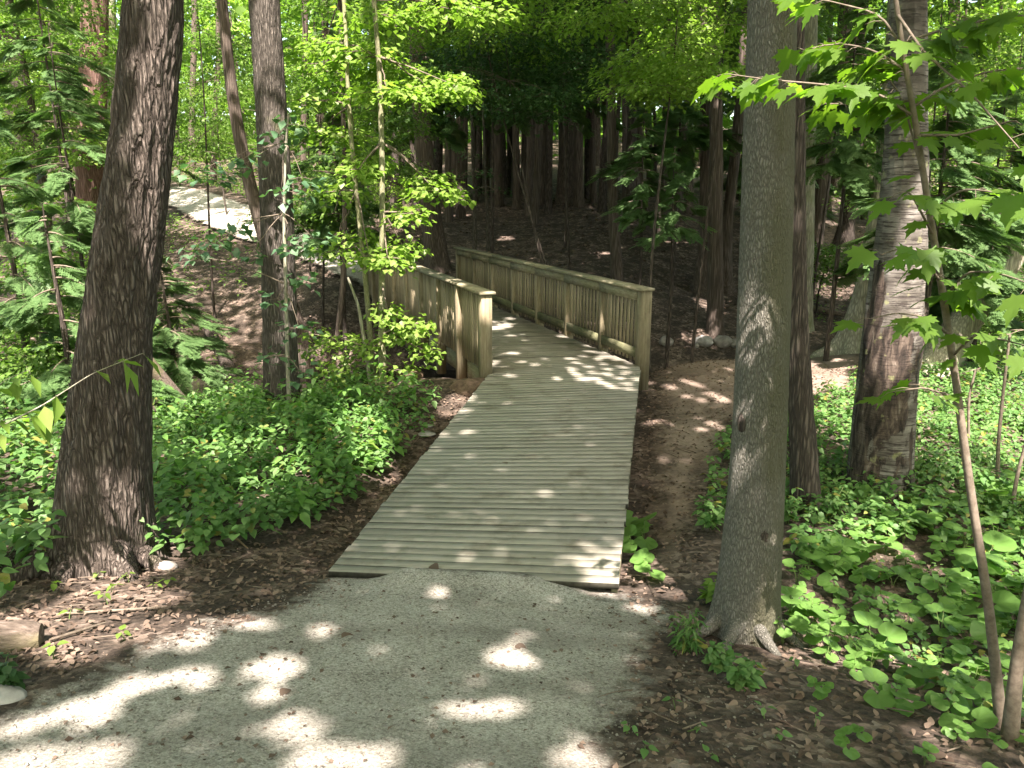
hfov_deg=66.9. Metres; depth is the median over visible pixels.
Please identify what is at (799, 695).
leaf litter
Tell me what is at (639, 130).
forest tree
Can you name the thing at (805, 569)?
broad leaved plant
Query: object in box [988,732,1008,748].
broad leaved plant
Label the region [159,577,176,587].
seedling
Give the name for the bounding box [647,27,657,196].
forest tree
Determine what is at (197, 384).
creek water
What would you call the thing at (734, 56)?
hemlock
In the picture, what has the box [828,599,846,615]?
broad leaved plant
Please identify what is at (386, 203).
understory tree
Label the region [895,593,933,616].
broad leaved plant
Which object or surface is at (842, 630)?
broad leaved plant
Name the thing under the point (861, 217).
forest tree
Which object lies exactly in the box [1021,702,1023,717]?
broad leaved plant
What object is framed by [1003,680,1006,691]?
broad leaved plant
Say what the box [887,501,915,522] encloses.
broad leaved plant
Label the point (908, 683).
broad leaved plant
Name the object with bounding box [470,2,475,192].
forest tree
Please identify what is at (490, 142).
hemlock
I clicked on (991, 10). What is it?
forest tree
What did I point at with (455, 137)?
hemlock
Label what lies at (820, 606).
broad leaved plant
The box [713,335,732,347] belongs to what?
stone
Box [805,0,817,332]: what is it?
poplar tree
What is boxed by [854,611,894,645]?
broad leaved plant
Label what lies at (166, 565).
stone
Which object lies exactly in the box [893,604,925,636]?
broad leaved plant
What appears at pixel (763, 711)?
seedling
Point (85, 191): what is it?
cedar tree
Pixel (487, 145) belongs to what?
forest tree
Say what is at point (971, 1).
sky
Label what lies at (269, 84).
ash tree
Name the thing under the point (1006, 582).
broad leaved plant
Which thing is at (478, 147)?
forest tree
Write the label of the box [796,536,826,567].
broad leaved plant
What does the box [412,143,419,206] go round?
forest tree
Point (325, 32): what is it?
forest tree
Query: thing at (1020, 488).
broad leaved plant
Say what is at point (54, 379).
hemlock
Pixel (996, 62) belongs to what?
understory tree
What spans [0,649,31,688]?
leafy plant
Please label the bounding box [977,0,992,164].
forest tree
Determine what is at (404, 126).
understory tree
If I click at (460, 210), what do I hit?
cedar tree
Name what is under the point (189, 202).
gravel path
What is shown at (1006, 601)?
broad leaved plant
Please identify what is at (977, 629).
broad leaved plant
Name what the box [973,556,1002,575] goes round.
broad leaved plant
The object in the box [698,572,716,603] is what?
leafy plant
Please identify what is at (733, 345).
stone
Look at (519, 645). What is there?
fallen leaf
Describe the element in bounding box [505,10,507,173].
forest tree
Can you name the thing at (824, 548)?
broad leaved plant
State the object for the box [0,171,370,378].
ground cover
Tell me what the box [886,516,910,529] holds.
broad leaved plant
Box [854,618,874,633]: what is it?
broad leaved plant
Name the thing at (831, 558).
broad leaved plant
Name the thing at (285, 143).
climbing sapling
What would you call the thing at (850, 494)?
broad leaved plant
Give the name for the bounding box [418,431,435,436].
stone
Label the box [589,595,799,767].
loose gravel
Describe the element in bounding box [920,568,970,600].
broad leaved plant
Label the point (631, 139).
hemlock
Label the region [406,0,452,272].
cedar tree
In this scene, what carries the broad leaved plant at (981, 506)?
on the ground at (242, 313)
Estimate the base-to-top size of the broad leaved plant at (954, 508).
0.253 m
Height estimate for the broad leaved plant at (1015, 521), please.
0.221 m
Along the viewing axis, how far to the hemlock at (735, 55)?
30.79 m
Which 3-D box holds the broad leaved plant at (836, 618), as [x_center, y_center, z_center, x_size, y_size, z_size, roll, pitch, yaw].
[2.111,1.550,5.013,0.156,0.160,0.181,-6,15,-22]
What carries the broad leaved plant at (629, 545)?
on the ground at (242, 313)
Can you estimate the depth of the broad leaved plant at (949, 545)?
6.11 m
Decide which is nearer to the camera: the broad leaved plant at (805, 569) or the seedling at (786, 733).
the seedling at (786, 733)
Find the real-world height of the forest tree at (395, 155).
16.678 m
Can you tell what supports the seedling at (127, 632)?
on the ground at (242, 313)
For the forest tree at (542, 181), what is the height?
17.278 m
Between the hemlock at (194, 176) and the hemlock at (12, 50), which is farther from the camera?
the hemlock at (194, 176)
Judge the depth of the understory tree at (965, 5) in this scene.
14.82 m
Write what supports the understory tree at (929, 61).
on the ground at (242, 313)
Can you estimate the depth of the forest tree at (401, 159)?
28.25 m
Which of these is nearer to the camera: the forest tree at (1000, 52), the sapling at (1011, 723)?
the sapling at (1011, 723)
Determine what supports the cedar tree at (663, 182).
on the ground at (242, 313)
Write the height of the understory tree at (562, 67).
6.879 m
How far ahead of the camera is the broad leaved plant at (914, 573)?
5.76 m
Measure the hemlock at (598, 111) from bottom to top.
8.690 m
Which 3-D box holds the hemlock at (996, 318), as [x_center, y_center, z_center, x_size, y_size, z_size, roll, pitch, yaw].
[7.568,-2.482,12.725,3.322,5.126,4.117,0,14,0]
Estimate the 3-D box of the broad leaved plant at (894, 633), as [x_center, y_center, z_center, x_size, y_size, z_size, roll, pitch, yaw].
[2.238,1.583,4.679,0.323,0.179,0.211,-4,14,-17]
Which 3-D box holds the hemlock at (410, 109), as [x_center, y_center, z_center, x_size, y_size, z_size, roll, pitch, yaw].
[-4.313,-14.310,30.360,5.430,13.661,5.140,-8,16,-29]
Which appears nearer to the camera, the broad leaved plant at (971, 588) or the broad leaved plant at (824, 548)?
the broad leaved plant at (971, 588)
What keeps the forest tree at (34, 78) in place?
on the ground at (242, 313)
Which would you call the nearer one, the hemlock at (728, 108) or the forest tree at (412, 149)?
the hemlock at (728, 108)
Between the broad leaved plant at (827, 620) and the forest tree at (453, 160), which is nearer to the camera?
the broad leaved plant at (827, 620)
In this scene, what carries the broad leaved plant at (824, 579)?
on the ground at (242, 313)
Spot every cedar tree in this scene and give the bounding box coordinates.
[73,0,108,252]
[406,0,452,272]
[444,3,453,222]
[455,16,465,217]
[490,33,504,207]
[512,0,520,208]
[520,2,530,196]
[529,2,546,225]
[554,1,575,203]
[572,41,584,207]
[605,0,623,280]
[657,4,671,246]
[673,8,696,235]
[689,0,708,297]
[706,0,724,337]
[723,5,746,293]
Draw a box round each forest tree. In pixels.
[0,0,116,236]
[0,0,117,279]
[0,1,72,186]
[0,1,76,206]
[0,26,43,167]
[29,0,117,144]
[44,0,53,177]
[65,0,75,172]
[116,0,236,163]
[184,0,290,164]
[188,0,197,170]
[209,0,220,187]
[237,0,339,155]
[280,0,372,160]
[300,0,307,200]
[316,3,328,164]
[329,1,398,172]
[387,1,402,205]
[390,1,401,209]
[399,31,408,205]
[404,47,413,205]
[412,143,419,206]
[434,5,442,191]
[443,6,455,204]
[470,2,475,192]
[471,3,481,202]
[478,2,482,193]
[482,56,489,195]
[502,65,504,198]
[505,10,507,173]
[505,62,511,194]
[532,3,540,190]
[533,51,546,204]
[544,14,555,213]
[584,43,589,183]
[589,3,597,203]
[597,5,615,212]
[599,25,605,127]
[616,73,621,181]
[622,0,627,212]
[627,17,633,119]
[637,104,642,183]
[645,42,652,195]
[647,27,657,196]
[684,6,692,213]
[817,1,931,193]
[817,1,953,223]
[827,16,832,212]
[857,1,867,220]
[866,0,1023,225]
[872,9,1021,164]
[928,0,976,121]
[930,0,1023,174]
[942,0,954,193]
[952,0,1023,216]
[955,0,960,167]
[963,0,1023,170]
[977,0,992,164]
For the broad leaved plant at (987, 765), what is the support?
on the ground at (242, 313)
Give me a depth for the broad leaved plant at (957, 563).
5.91 m
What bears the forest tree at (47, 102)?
on the ground at (242, 313)
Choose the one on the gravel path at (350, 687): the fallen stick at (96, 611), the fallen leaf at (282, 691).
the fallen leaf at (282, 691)
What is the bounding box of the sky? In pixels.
[24,0,1021,123]
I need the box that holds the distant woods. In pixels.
[0,0,1023,164]
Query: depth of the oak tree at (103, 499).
5.01 m
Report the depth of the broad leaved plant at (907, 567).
5.82 m
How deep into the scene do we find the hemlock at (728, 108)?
20.87 m
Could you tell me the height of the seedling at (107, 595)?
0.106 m
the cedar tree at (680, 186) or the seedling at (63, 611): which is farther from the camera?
the cedar tree at (680, 186)
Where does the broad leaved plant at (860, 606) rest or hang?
on the ground at (242, 313)
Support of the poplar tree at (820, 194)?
on the ground at (242, 313)
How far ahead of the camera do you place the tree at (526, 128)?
22.07 m
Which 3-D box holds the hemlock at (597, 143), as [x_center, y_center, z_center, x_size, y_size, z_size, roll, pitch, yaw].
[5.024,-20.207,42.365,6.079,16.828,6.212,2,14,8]
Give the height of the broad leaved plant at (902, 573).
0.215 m
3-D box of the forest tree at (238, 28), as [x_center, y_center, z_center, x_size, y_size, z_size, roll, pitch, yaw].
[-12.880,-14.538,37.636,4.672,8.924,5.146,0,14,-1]
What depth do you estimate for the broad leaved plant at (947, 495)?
7.13 m
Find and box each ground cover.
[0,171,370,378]
[0,365,67,597]
[139,362,441,555]
[694,358,1023,560]
[786,527,1023,711]
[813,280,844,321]
[965,320,1022,363]
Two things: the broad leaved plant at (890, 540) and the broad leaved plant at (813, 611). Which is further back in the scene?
the broad leaved plant at (890, 540)
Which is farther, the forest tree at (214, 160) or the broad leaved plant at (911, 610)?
the forest tree at (214, 160)
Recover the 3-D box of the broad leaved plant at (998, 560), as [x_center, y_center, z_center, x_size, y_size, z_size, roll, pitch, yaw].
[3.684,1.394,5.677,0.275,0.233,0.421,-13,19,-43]
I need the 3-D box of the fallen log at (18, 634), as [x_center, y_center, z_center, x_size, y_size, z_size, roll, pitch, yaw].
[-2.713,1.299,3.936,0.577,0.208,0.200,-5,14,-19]
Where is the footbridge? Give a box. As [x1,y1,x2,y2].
[328,247,654,591]
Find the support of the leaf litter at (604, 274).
on the ground at (242, 313)
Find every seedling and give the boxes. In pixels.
[41,640,68,658]
[50,580,62,590]
[58,608,82,618]
[92,591,110,603]
[106,583,122,591]
[115,624,130,640]
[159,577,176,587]
[620,721,637,735]
[640,741,658,758]
[661,696,681,708]
[687,721,706,732]
[702,744,718,761]
[755,701,776,718]
[774,727,792,740]
[789,655,799,668]
[809,706,823,726]
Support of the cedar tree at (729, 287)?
on the ground at (242, 313)
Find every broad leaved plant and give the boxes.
[622,524,654,562]
[626,510,652,526]
[630,548,665,579]
[632,512,657,549]
[774,615,809,643]
[781,585,805,617]
[782,558,811,583]
[784,603,829,619]
[793,581,806,587]
[794,611,809,635]
[795,539,842,568]
[795,559,816,576]
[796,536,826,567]
[797,587,820,604]
[800,592,830,621]
[803,533,831,555]
[803,619,829,646]
[807,675,833,699]
[808,618,830,632]
[812,636,840,662]
[816,625,846,641]
[817,534,859,573]
[817,572,848,597]
[826,555,847,575]
[827,613,854,626]
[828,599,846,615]
[833,725,859,759]
[835,626,864,653]
[837,487,856,502]
[840,542,884,564]
[843,517,870,530]
[843,553,879,579]
[843,651,865,680]
[848,566,873,595]
[849,525,873,542]
[851,723,872,741]
[852,594,878,615]
[854,484,887,510]
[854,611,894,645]
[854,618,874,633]
[854,647,901,668]
[855,622,906,661]
[858,640,889,664]
[861,667,895,709]
[864,511,898,535]
[869,564,919,585]
[871,590,902,614]
[872,499,925,523]
[874,535,902,552]
[878,673,915,697]
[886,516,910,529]
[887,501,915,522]
[887,647,936,683]
[890,690,927,716]
[893,522,915,542]
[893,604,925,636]
[894,656,943,687]
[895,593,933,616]
[896,548,914,565]
[897,564,911,569]
[899,497,923,510]
[901,491,914,502]
[906,581,926,596]
[907,518,926,527]
[909,560,935,577]
[910,483,954,497]
[912,741,938,764]
[913,499,943,528]
[918,654,937,664]
[919,516,957,541]
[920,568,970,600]
[924,545,943,563]
[924,602,957,614]
[924,603,963,636]
[924,678,979,712]
[928,535,962,555]
[928,644,955,664]
[929,493,960,506]
[938,592,981,605]
[938,706,998,737]
[939,613,969,629]
[941,719,974,742]
[943,503,969,520]
[943,521,982,547]
[943,576,953,581]
[943,671,979,693]
[944,616,978,637]
[944,636,986,663]
[945,553,978,584]
[949,552,968,568]
[950,662,1008,687]
[950,681,1004,720]
[951,590,1019,629]
[951,644,988,668]
[954,530,1016,568]
[954,582,977,600]
[956,612,984,627]
[963,491,1008,513]
[969,576,1020,592]
[970,620,1008,649]
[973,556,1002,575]
[973,697,985,705]
[976,579,1003,602]
[978,468,1014,488]
[979,489,1015,514]
[980,516,1020,539]
[982,762,997,767]
[983,479,1002,491]
[986,554,1023,586]
[988,508,1009,530]
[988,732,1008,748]
[993,554,1014,572]
[996,619,1016,636]
[1000,652,1009,673]
[1001,659,1009,668]
[1002,552,1023,568]
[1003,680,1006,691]
[1004,504,1022,518]
[1006,514,1023,535]
[1007,576,1023,592]
[1008,486,1023,510]
[1008,587,1022,599]
[1014,729,1023,742]
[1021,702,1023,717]
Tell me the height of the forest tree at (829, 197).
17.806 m
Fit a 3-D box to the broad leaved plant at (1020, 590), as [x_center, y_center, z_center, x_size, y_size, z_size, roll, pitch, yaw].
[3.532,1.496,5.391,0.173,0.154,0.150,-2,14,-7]
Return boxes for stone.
[0,684,26,704]
[158,561,177,569]
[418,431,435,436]
[659,336,673,345]
[695,335,712,346]
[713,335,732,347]
[730,339,735,347]
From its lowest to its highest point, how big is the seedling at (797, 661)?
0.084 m
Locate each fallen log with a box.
[0,620,44,653]
[152,358,192,407]
[203,319,236,374]
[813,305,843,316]
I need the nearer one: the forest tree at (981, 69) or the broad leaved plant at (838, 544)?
the broad leaved plant at (838, 544)
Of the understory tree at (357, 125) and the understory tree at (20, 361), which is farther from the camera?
the understory tree at (357, 125)
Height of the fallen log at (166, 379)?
0.888 m
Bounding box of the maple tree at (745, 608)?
[693,0,804,655]
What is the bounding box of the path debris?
[3,579,697,767]
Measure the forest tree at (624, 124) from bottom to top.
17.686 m
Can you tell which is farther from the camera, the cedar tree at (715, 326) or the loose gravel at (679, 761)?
the cedar tree at (715, 326)
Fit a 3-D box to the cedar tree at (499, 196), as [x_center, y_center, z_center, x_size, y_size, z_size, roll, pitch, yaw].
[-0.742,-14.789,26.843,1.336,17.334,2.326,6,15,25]
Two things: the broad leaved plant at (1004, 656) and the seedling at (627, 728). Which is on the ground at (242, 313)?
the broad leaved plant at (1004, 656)
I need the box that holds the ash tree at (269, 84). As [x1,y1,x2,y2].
[248,0,300,411]
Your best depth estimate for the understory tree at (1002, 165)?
21.82 m
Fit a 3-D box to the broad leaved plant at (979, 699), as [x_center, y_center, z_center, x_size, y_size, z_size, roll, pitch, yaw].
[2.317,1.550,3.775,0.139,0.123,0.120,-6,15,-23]
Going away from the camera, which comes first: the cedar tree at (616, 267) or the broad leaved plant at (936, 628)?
the broad leaved plant at (936, 628)
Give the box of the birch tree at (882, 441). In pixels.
[845,0,929,502]
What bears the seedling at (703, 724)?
on the ground at (242, 313)
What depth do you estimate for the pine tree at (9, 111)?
26.00 m
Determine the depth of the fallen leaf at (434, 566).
5.47 m
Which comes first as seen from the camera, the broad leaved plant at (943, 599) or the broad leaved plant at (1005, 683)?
the broad leaved plant at (1005, 683)
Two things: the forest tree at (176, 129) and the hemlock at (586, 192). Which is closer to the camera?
the hemlock at (586, 192)
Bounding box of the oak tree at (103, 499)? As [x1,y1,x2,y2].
[0,0,183,586]
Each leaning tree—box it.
[216,0,320,376]
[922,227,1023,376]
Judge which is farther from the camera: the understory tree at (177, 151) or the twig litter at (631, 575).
the understory tree at (177, 151)
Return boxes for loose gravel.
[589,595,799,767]
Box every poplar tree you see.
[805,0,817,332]
[813,0,854,290]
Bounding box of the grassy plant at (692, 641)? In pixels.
[667,606,710,655]
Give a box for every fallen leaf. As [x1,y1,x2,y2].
[279,688,290,695]
[341,632,352,637]
[429,563,438,568]
[515,643,526,648]
[928,751,946,758]
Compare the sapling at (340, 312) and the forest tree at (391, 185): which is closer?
the sapling at (340, 312)
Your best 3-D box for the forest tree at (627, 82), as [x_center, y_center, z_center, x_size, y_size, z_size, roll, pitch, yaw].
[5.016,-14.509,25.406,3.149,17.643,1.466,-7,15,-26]
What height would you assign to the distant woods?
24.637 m
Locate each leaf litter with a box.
[0,390,468,676]
[309,190,864,353]
[613,359,1023,767]
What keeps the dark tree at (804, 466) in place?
on the ground at (242, 313)
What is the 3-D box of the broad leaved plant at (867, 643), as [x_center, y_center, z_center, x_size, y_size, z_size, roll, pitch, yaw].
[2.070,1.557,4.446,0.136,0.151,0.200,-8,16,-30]
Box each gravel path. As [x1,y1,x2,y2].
[0,567,702,767]
[169,186,362,285]
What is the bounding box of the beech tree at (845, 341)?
[810,0,889,357]
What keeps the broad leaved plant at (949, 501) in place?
on the ground at (242, 313)
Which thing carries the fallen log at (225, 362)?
on the ground at (242, 313)
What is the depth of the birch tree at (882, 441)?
6.95 m
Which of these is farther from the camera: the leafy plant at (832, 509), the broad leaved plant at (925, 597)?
the leafy plant at (832, 509)
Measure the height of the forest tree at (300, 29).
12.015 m
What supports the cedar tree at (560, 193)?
on the ground at (242, 313)
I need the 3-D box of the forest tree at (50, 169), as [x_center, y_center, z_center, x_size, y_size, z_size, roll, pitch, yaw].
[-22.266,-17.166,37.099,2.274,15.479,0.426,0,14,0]
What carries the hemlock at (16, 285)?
on the ground at (242, 313)
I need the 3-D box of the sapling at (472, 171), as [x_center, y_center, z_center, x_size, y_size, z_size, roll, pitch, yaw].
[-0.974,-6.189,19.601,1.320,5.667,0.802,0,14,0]
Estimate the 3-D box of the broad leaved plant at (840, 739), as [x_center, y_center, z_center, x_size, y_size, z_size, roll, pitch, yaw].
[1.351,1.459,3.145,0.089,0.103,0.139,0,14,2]
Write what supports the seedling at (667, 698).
on the ground at (242, 313)
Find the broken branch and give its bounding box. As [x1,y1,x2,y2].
[164,533,248,548]
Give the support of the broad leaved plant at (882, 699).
on the ground at (242, 313)
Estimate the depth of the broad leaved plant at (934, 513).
6.63 m
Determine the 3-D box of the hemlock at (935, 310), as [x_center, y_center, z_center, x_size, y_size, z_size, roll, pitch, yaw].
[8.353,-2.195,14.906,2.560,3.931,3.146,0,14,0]
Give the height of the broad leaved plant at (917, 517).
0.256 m
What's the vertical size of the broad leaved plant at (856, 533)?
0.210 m
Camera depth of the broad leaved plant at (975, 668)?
4.17 m
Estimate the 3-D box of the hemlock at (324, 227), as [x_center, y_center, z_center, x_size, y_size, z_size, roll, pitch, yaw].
[-3.671,-3.507,16.013,3.252,6.861,3.423,7,15,26]
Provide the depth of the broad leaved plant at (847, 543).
5.88 m
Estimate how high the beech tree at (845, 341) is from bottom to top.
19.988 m
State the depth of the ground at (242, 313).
6.63 m
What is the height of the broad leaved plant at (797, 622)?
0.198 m
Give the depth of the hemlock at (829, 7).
24.90 m
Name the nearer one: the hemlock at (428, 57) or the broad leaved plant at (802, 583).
the broad leaved plant at (802, 583)
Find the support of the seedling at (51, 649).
on the ground at (242, 313)
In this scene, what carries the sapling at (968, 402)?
on the ground at (242, 313)
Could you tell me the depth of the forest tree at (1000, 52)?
43.66 m
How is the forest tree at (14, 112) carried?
on the ground at (242, 313)
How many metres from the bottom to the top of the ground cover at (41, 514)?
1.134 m
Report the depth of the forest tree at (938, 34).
42.55 m
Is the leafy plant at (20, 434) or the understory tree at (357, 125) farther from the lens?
the understory tree at (357, 125)
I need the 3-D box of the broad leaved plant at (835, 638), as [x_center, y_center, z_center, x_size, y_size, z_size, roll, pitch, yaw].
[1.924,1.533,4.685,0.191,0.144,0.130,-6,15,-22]
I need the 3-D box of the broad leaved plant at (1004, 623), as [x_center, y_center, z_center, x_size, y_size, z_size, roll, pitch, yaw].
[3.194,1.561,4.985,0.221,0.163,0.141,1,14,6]
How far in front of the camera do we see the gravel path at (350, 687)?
3.62 m
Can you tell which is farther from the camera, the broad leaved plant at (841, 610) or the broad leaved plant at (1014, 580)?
the broad leaved plant at (1014, 580)
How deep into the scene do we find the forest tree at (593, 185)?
28.86 m
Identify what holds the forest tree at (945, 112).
on the ground at (242, 313)
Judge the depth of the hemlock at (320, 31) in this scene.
27.61 m
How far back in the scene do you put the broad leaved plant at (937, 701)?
3.59 m
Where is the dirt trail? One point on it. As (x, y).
(843, 362)
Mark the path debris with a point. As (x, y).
(432, 735)
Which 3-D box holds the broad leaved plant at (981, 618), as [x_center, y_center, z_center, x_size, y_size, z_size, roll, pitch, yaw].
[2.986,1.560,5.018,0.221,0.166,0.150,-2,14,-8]
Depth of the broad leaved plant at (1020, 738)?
3.34 m
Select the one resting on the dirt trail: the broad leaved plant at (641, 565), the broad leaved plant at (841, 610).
the broad leaved plant at (641, 565)
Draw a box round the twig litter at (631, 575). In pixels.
[13,365,1023,767]
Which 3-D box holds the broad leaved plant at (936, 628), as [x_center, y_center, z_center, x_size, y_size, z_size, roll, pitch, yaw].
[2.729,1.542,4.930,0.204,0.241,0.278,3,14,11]
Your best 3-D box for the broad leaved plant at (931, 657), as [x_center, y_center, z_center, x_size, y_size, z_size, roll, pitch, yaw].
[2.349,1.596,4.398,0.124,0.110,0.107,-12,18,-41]
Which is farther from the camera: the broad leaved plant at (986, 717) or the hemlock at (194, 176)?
the hemlock at (194, 176)
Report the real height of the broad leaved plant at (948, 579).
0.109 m
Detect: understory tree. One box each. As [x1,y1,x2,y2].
[0,0,115,121]
[0,0,177,257]
[0,237,162,369]
[0,336,74,390]
[27,0,188,168]
[108,0,302,318]
[172,82,256,184]
[174,26,292,214]
[179,62,349,166]
[182,0,416,278]
[236,44,449,341]
[284,0,477,201]
[304,176,420,224]
[306,0,597,314]
[363,23,637,332]
[457,0,646,269]
[533,0,746,374]
[596,0,839,362]
[805,0,965,297]
[805,0,1023,219]
[807,241,857,316]
[832,6,986,181]
[848,244,1023,343]
[928,0,1023,179]
[930,8,1023,325]
[979,156,1020,268]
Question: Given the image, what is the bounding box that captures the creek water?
[64,366,467,402]
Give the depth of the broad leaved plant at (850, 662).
4.09 m
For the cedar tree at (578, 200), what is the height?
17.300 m
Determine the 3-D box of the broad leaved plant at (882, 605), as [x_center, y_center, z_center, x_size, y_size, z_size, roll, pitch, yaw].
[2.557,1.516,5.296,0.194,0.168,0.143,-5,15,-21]
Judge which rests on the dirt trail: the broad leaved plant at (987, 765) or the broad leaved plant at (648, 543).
the broad leaved plant at (648, 543)
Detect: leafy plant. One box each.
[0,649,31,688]
[5,519,44,564]
[8,415,40,468]
[198,388,228,414]
[350,427,378,462]
[691,495,725,529]
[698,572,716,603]
[699,640,734,673]
[723,653,766,691]
[784,487,803,523]
[820,485,853,524]
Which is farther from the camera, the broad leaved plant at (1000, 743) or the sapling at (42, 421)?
the sapling at (42, 421)
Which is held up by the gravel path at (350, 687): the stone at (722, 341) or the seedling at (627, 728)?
the seedling at (627, 728)
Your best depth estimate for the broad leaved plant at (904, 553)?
5.98 m
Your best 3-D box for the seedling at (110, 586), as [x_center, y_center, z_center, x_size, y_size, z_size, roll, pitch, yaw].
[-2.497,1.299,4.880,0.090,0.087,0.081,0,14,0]
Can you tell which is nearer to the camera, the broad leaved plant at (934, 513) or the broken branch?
the broken branch
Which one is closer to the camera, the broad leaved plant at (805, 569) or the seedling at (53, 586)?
the seedling at (53, 586)
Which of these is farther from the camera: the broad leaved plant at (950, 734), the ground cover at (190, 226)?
the ground cover at (190, 226)
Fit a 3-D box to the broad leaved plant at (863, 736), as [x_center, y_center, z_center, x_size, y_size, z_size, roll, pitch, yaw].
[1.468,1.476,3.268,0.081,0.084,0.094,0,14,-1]
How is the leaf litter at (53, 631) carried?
on the ground at (242, 313)
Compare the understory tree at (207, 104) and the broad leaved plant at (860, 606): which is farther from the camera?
the understory tree at (207, 104)
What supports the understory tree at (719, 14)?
on the ground at (242, 313)
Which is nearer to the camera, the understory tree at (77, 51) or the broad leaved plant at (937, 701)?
the broad leaved plant at (937, 701)
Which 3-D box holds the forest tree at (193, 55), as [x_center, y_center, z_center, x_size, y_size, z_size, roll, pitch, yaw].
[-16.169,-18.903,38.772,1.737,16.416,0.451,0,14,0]
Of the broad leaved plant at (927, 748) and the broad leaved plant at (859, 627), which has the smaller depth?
the broad leaved plant at (927, 748)
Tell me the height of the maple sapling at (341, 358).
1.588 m
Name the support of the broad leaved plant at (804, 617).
on the ground at (242, 313)
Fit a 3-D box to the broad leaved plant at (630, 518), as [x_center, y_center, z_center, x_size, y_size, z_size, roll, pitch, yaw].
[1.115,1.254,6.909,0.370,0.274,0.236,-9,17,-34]
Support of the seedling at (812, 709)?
on the ground at (242, 313)
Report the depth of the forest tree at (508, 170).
30.78 m
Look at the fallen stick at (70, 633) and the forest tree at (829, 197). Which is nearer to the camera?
the fallen stick at (70, 633)
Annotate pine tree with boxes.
[0,0,40,237]
[107,0,115,123]
[830,0,868,259]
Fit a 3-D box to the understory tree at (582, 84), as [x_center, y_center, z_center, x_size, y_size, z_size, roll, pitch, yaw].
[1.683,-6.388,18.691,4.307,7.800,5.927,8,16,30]
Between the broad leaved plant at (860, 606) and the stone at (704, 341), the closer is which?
the broad leaved plant at (860, 606)
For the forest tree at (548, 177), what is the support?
on the ground at (242, 313)
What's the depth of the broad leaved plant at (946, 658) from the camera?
4.50 m
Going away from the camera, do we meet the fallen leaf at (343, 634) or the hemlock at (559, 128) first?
the fallen leaf at (343, 634)
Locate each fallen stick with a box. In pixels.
[49,622,105,640]
[56,606,165,614]
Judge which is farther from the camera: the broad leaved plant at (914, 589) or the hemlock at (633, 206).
the hemlock at (633, 206)
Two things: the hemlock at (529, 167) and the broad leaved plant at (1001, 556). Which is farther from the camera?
the hemlock at (529, 167)
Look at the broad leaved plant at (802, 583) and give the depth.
5.46 m
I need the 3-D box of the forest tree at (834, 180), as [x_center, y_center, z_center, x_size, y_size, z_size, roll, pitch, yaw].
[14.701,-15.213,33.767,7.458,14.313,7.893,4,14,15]
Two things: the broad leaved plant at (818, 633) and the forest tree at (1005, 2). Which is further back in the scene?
the forest tree at (1005, 2)
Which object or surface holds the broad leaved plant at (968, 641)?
on the ground at (242, 313)
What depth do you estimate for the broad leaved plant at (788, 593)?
5.04 m
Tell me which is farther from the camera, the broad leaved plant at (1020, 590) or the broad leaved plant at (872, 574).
the broad leaved plant at (872, 574)
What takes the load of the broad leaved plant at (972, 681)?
on the ground at (242, 313)
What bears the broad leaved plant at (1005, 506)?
on the ground at (242, 313)
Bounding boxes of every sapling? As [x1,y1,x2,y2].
[0,353,161,451]
[166,114,340,414]
[283,0,530,385]
[284,0,398,335]
[286,0,391,385]
[297,277,424,388]
[452,39,495,249]
[464,1,511,250]
[690,0,1023,727]
[948,358,1000,437]
[971,327,1023,481]
[1000,587,1023,743]
[1009,391,1023,504]
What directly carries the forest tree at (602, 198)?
on the ground at (242, 313)
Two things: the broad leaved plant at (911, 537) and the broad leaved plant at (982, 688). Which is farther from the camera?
the broad leaved plant at (911, 537)
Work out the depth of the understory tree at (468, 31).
13.83 m
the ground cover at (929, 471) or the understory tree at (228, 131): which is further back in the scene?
the understory tree at (228, 131)
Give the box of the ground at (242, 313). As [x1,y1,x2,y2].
[0,125,1023,767]
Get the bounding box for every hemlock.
[0,0,114,314]
[0,27,110,280]
[0,112,162,377]
[0,202,190,419]
[153,256,244,397]
[171,163,201,185]
[250,38,415,362]
[308,0,454,200]
[352,1,438,188]
[364,0,498,157]
[371,0,466,148]
[388,0,534,200]
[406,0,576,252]
[450,1,521,191]
[452,0,580,216]
[480,0,643,247]
[486,31,521,177]
[529,3,652,198]
[558,45,590,154]
[572,0,740,212]
[586,8,742,296]
[595,46,617,165]
[601,112,681,363]
[615,0,722,109]
[629,146,717,369]
[648,0,740,202]
[662,0,845,225]
[721,7,827,199]
[726,0,883,80]
[736,0,929,360]
[825,12,1023,369]
[925,66,1023,365]
[926,167,1020,324]
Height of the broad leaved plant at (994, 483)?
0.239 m
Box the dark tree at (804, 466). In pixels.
[788,12,821,513]
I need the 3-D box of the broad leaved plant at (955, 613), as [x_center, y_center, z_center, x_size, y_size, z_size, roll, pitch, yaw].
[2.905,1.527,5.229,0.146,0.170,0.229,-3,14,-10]
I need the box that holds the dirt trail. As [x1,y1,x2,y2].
[642,349,858,597]
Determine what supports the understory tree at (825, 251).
on the ground at (242, 313)
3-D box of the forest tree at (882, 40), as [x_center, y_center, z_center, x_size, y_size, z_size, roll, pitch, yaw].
[18.544,-15.685,35.697,7.285,13.982,7.710,-9,16,-33]

